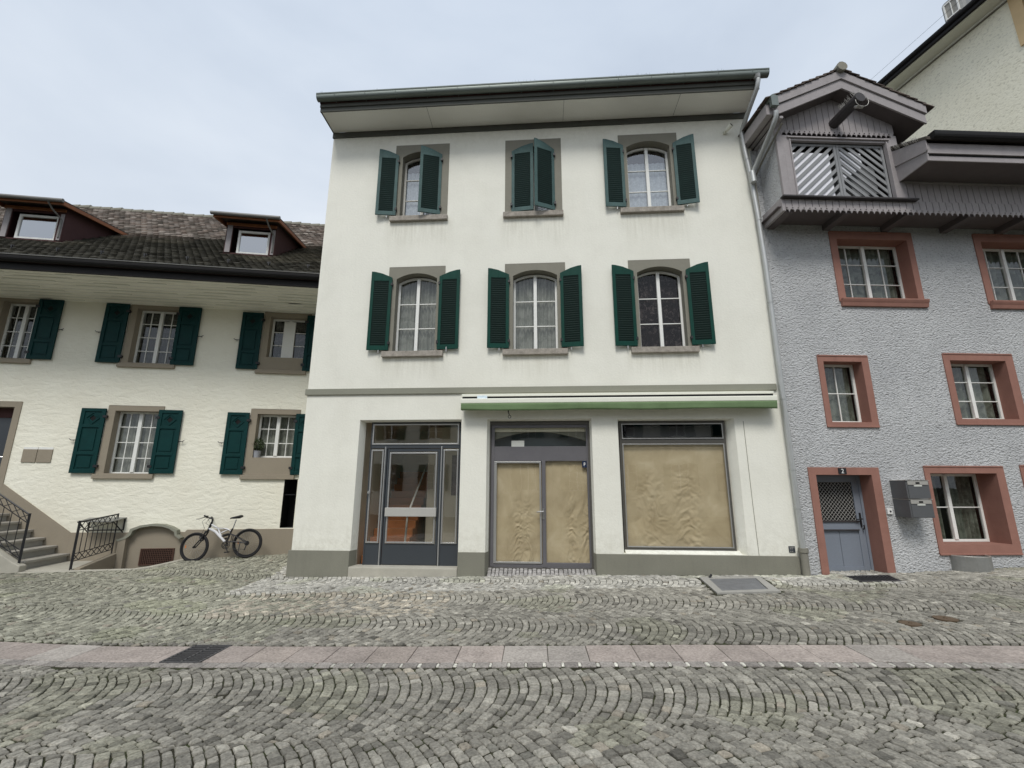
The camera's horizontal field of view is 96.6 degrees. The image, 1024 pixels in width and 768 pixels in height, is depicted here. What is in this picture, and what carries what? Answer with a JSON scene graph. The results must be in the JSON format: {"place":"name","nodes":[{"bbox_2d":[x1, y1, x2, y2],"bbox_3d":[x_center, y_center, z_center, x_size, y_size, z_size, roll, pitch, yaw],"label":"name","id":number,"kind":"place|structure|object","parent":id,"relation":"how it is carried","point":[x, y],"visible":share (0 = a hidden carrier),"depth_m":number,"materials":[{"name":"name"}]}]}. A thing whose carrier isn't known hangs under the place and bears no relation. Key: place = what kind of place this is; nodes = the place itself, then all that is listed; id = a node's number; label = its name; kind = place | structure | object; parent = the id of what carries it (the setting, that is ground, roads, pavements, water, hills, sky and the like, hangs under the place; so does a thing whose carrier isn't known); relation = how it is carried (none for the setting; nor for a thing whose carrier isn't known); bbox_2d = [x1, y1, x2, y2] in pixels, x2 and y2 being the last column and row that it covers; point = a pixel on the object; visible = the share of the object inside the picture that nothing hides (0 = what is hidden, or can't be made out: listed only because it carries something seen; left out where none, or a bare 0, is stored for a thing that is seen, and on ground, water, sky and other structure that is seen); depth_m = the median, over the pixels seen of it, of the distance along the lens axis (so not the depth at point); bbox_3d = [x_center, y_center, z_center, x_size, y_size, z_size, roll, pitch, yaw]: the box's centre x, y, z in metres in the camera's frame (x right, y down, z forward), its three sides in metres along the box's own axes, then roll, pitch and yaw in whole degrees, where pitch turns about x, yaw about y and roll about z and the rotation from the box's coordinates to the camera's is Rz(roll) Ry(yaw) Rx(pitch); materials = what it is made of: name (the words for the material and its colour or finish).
{"place":"outdoors","nodes":[
{"label":"outdoors","id":0,"kind":"place"},
{"bbox_2d":[0,0,946,223],"label":"sky","id":1,"kind":"structure","parent":0,"point":[177,106],"materials":[{"name":"white"}]},
{"bbox_2d":[0,542,1023,767],"bbox_3d":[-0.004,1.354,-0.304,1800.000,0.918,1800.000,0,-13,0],"label":"street","id":2,"kind":"structure","parent":0,"point":[897,669],"depth_m":4.11,"materials":[{"name":"stone"}]},
{"bbox_2d":[0,513,90,572],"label":"stone steps","id":3,"kind":"structure","parent":2,"relation":"on","point":[37,555],"depth_m":10.07,"materials":[{"name":"stone"}]},
{"bbox_2d":[0,493,31,563],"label":"railing","id":4,"kind":"object","parent":3,"relation":"on","point":[19,557],"visible":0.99,"depth_m":9.58,"materials":[{"name":"black metal"}]},
{"bbox_2d":[18,559,181,572],"bbox_3d":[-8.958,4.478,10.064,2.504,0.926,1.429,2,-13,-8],"label":"curb","id":5,"kind":"structure","parent":2,"relation":"on","point":[146,567],"depth_m":9.70,"materials":[{"name":"stone"}]},
{"bbox_2d":[74,552,115,569],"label":"wall","id":6,"kind":"structure","parent":5,"relation":"on","point":[106,562],"depth_m":10.28,"materials":[{"name":"brown stone"}]},
{"bbox_2d":[69,513,118,569],"bbox_3d":[-9.348,3.567,10.244,0.056,1.220,1.194,2,-13,-7],"label":"railing","id":7,"kind":"object","parent":6,"relation":"on","point":[76,540],"visible":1,"depth_m":10.13,"materials":[{"name":"black metal"}]},
{"bbox_2d":[0,193,324,568],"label":"house","id":8,"kind":"structure","parent":2,"relation":"on","point":[154,372],"depth_m":11.62,"materials":[{"name":"paint"}]},
{"bbox_2d":[0,401,22,488],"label":"front door","id":9,"kind":"structure","parent":8,"relation":"in","point":[10,411],"depth_m":11.16,"materials":[{"name":"brown stone"}]},
{"bbox_2d":[0,297,38,363],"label":"window","id":10,"kind":"structure","parent":8,"relation":"in","point":[24,317],"depth_m":11.75,"materials":[{"name":"brown stone"}]},
{"bbox_2d":[91,405,164,478],"bbox_3d":[-9.560,1.472,11.528,1.350,1.810,0.390,2,-13,-8],"label":"window","id":11,"kind":"structure","parent":8,"relation":"in","point":[135,447],"depth_m":11.56,"materials":[{"name":"white stone"}]},
{"bbox_2d":[116,304,179,368],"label":"window","id":12,"kind":"structure","parent":8,"relation":"in","point":[160,324],"depth_m":12.18,"materials":[{"name":"white stone"}]},
{"bbox_2d":[253,438,264,457],"bbox_3d":[-6.619,1.656,11.867,0.352,0.515,0.307,2,-13,-8],"label":"flower pot","id":13,"kind":"object","parent":8,"relation":"on","point":[257,453],"visible":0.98,"depth_m":11.81,"materials":[{"name":"metal"}]},
{"bbox_2d":[239,409,300,479],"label":"window","id":14,"kind":"structure","parent":8,"relation":"in","point":[276,427],"depth_m":12.00,"materials":[{"name":"brown stone"}]},
{"bbox_2d":[254,312,311,374],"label":"window","id":15,"kind":"structure","parent":8,"relation":"in","point":[283,334],"depth_m":12.60,"materials":[{"name":"brown stone"}]},
{"bbox_2d":[180,515,261,560],"bbox_3d":[-6.928,3.655,10.903,1.827,1.039,0.731,-2,-17,-9],"label":"bicycle","id":16,"kind":"object","parent":2,"relation":"on","point":[220,536],"visible":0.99,"depth_m":10.87,"materials":[{"name":"metal"}]},
{"bbox_2d":[0,642,1023,663],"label":"channel slabs","id":17,"kind":"structure","parent":2,"relation":"on","point":[579,654],"depth_m":4.88,"materials":[{"name":"pink stone"}]},
{"bbox_2d":[159,645,231,662],"bbox_3d":[-3.495,3.005,5.063,0.448,0.045,0.548,0,-13,3],"label":"drain grate","id":18,"kind":"object","parent":17,"relation":"in","point":[197,653],"visible":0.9,"depth_m":5.04,"materials":[{"name":"metal"}]},
{"bbox_2d":[0,658,1023,668],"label":"sett row","id":19,"kind":"object","parent":2,"relation":"on","point":[789,664],"visible":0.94,"depth_m":4.59,"materials":[{"name":"stone"}]},
{"bbox_2d":[487,568,595,575],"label":"doorway setts","id":20,"kind":"structure","parent":2,"relation":"on","point":[528,572],"depth_m":9.24,"materials":[{"name":"stone"}]},
{"bbox_2d":[286,68,810,577],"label":"house","id":21,"kind":"structure","parent":2,"relation":"on","point":[544,312],"depth_m":10.34,"materials":[{"name":"white paint"}]},
{"bbox_2d":[381,266,445,357],"bbox_3d":[-2.250,-1.671,10.724,1.410,2.230,0.408,-1,-13,4],"label":"window","id":22,"kind":"structure","parent":21,"relation":"in","point":[415,290],"depth_m":10.82,"materials":[{"name":"grey glass"}]},
{"bbox_2d":[389,143,449,222],"bbox_3d":[-2.261,-4.988,11.474,1.430,2.170,0.413,-1,-13,4],"label":"window","id":23,"kind":"structure","parent":21,"relation":"in","point":[409,155],"depth_m":11.51,"materials":[{"name":"grey stone"}]},
{"bbox_2d":[503,138,562,218],"bbox_3d":[0.517,-5.024,11.278,1.440,2.170,0.386,-1,-13,4],"label":"window","id":24,"kind":"structure","parent":21,"relation":"in","point":[510,145],"depth_m":11.16,"materials":[{"name":"grey stone"}]},
{"bbox_2d":[502,262,567,355],"bbox_3d":[0.529,-1.705,10.542,1.460,2.230,0.409,-1,-13,4],"label":"window","id":25,"kind":"structure","parent":21,"relation":"in","point":[534,288],"depth_m":10.64,"materials":[{"name":"grey glass"}]},
{"bbox_2d":[488,421,593,572],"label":"double door","id":26,"kind":"structure","parent":21,"relation":"in","point":[540,490],"depth_m":9.75,"materials":[{"name":"grey metal"}]},
{"bbox_2d":[618,133,684,213],"bbox_3d":[3.307,-5.055,11.107,1.470,2.170,0.413,-1,-13,4],"label":"window","id":27,"kind":"structure","parent":21,"relation":"in","point":[650,183],"depth_m":11.19,"materials":[{"name":"grey glass"}]},
{"bbox_2d":[628,259,699,353],"bbox_3d":[3.357,-1.741,10.348,1.450,2.230,0.393,-1,-13,4],"label":"window","id":28,"kind":"structure","parent":21,"relation":"in","point":[660,286],"depth_m":10.44,"materials":[{"name":"glass"}]},
{"bbox_2d":[618,421,742,554],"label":"shop window","id":29,"kind":"structure","parent":21,"relation":"in","point":[676,488],"depth_m":9.57,"materials":[{"name":"brown metal"}]},
{"bbox_2d":[699,574,780,594],"bbox_3d":[4.012,3.521,8.030,1.378,0.142,1.303,0,-13,0],"label":"cellar hatch","id":30,"kind":"object","parent":2,"relation":"on","point":[739,585],"visible":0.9,"depth_m":7.94,"materials":[{"name":"metal"}]},
{"bbox_2d":[846,575,900,581],"bbox_3d":[6.701,3.598,8.424,0.910,0.051,0.544,0,-13,0],"label":"scraper grate","id":31,"kind":"object","parent":2,"relation":"on","point":[869,578],"visible":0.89,"depth_m":8.42,"materials":[{"name":"metal"}]},
{"bbox_2d":[738,61,1023,574],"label":"house","id":32,"kind":"structure","parent":2,"relation":"on","point":[896,267],"depth_m":9.98,"materials":[{"name":"grey paint"}]},
{"bbox_2d":[816,355,879,427],"bbox_3d":[7.106,0.185,9.866,1.120,1.564,0.439,1,-13,-2],"label":"window","id":33,"kind":"structure","parent":32,"relation":"in","point":[835,388],"depth_m":9.84,"materials":[{"name":"red stone"}]},
{"bbox_2d":[807,467,895,574],"bbox_3d":[6.739,2.793,9.272,1.480,2.150,0.422,1,-13,-2],"label":"front door","id":34,"kind":"structure","parent":32,"relation":"in","point":[849,511],"depth_m":9.30,"materials":[{"name":"grey wood"}]},
{"bbox_2d":[828,231,929,307],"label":"window","id":35,"kind":"structure","parent":32,"relation":"in","point":[862,266],"depth_m":10.58,"materials":[{"name":"red stone"}]},
{"bbox_2d":[889,480,930,498],"bbox_3d":[7.930,2.096,9.084,0.479,0.353,0.385,1,-13,-2],"label":"letterbox","id":36,"kind":"object","parent":32,"relation":"attached to","point":[911,489],"visible":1,"depth_m":8.93,"materials":[{"name":"grey metal"}]},
{"bbox_2d":[893,499,934,517],"bbox_3d":[7.929,2.447,9.005,0.479,0.353,0.385,1,-13,-2],"label":"letterbox","id":37,"kind":"object","parent":32,"relation":"attached to","point":[914,508],"visible":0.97,"depth_m":8.85,"materials":[{"name":"grey metal"}]},
{"bbox_2d":[949,555,993,572],"bbox_3d":[9.009,3.496,8.843,0.723,0.322,0.328,1,-13,-2],"label":"light well guard","id":38,"kind":"object","parent":32,"relation":"attached to","point":[983,563],"visible":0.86,"depth_m":8.75,"materials":[{"name":"silver metal"}]},
{"bbox_2d":[923,466,1023,554],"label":"window","id":39,"kind":"structure","parent":32,"relation":"in","point":[957,531],"depth_m":9.49,"materials":[{"name":"red stone"}]},
{"bbox_2d":[941,353,1023,425],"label":"window","id":40,"kind":"structure","parent":32,"relation":"in","point":[967,383],"depth_m":9.99,"materials":[{"name":"red stone"}]},
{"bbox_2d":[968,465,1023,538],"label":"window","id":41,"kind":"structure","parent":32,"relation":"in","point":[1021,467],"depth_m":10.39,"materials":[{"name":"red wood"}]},
{"bbox_2d":[971,234,1023,309],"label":"window","id":42,"kind":"structure","parent":32,"relation":"in","point":[1002,271],"depth_m":10.76,"materials":[{"name":"red stone"}]},
{"bbox_2d":[898,620,921,626],"bbox_3d":[4.992,3.015,5.721,0.230,0.052,0.230,0,-13,0],"label":"valve cap","id":43,"kind":"object","parent":2,"relation":"on","point":[911,623],"visible":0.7,"depth_m":5.70,"materials":[{"name":"brown metal"}]},
{"bbox_2d":[932,615,958,621],"bbox_3d":[5.612,3.049,5.909,0.260,0.052,0.260,0,-13,0],"label":"valve cap","id":44,"kind":"object","parent":2,"relation":"on","point":[944,618],"visible":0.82,"depth_m":5.89,"materials":[{"name":"brown metal"}]},
{"bbox_2d":[873,0,1023,142],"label":"house","id":45,"kind":"structure","parent":2,"relation":"on","point":[961,68],"depth_m":14.44,"materials":[{"name":"beige paint"}]},
{"bbox_2d":[1007,0,1023,46],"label":"window","id":46,"kind":"structure","parent":45,"relation":"in","point":[1016,7],"depth_m":13.35,"materials":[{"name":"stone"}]}
]}

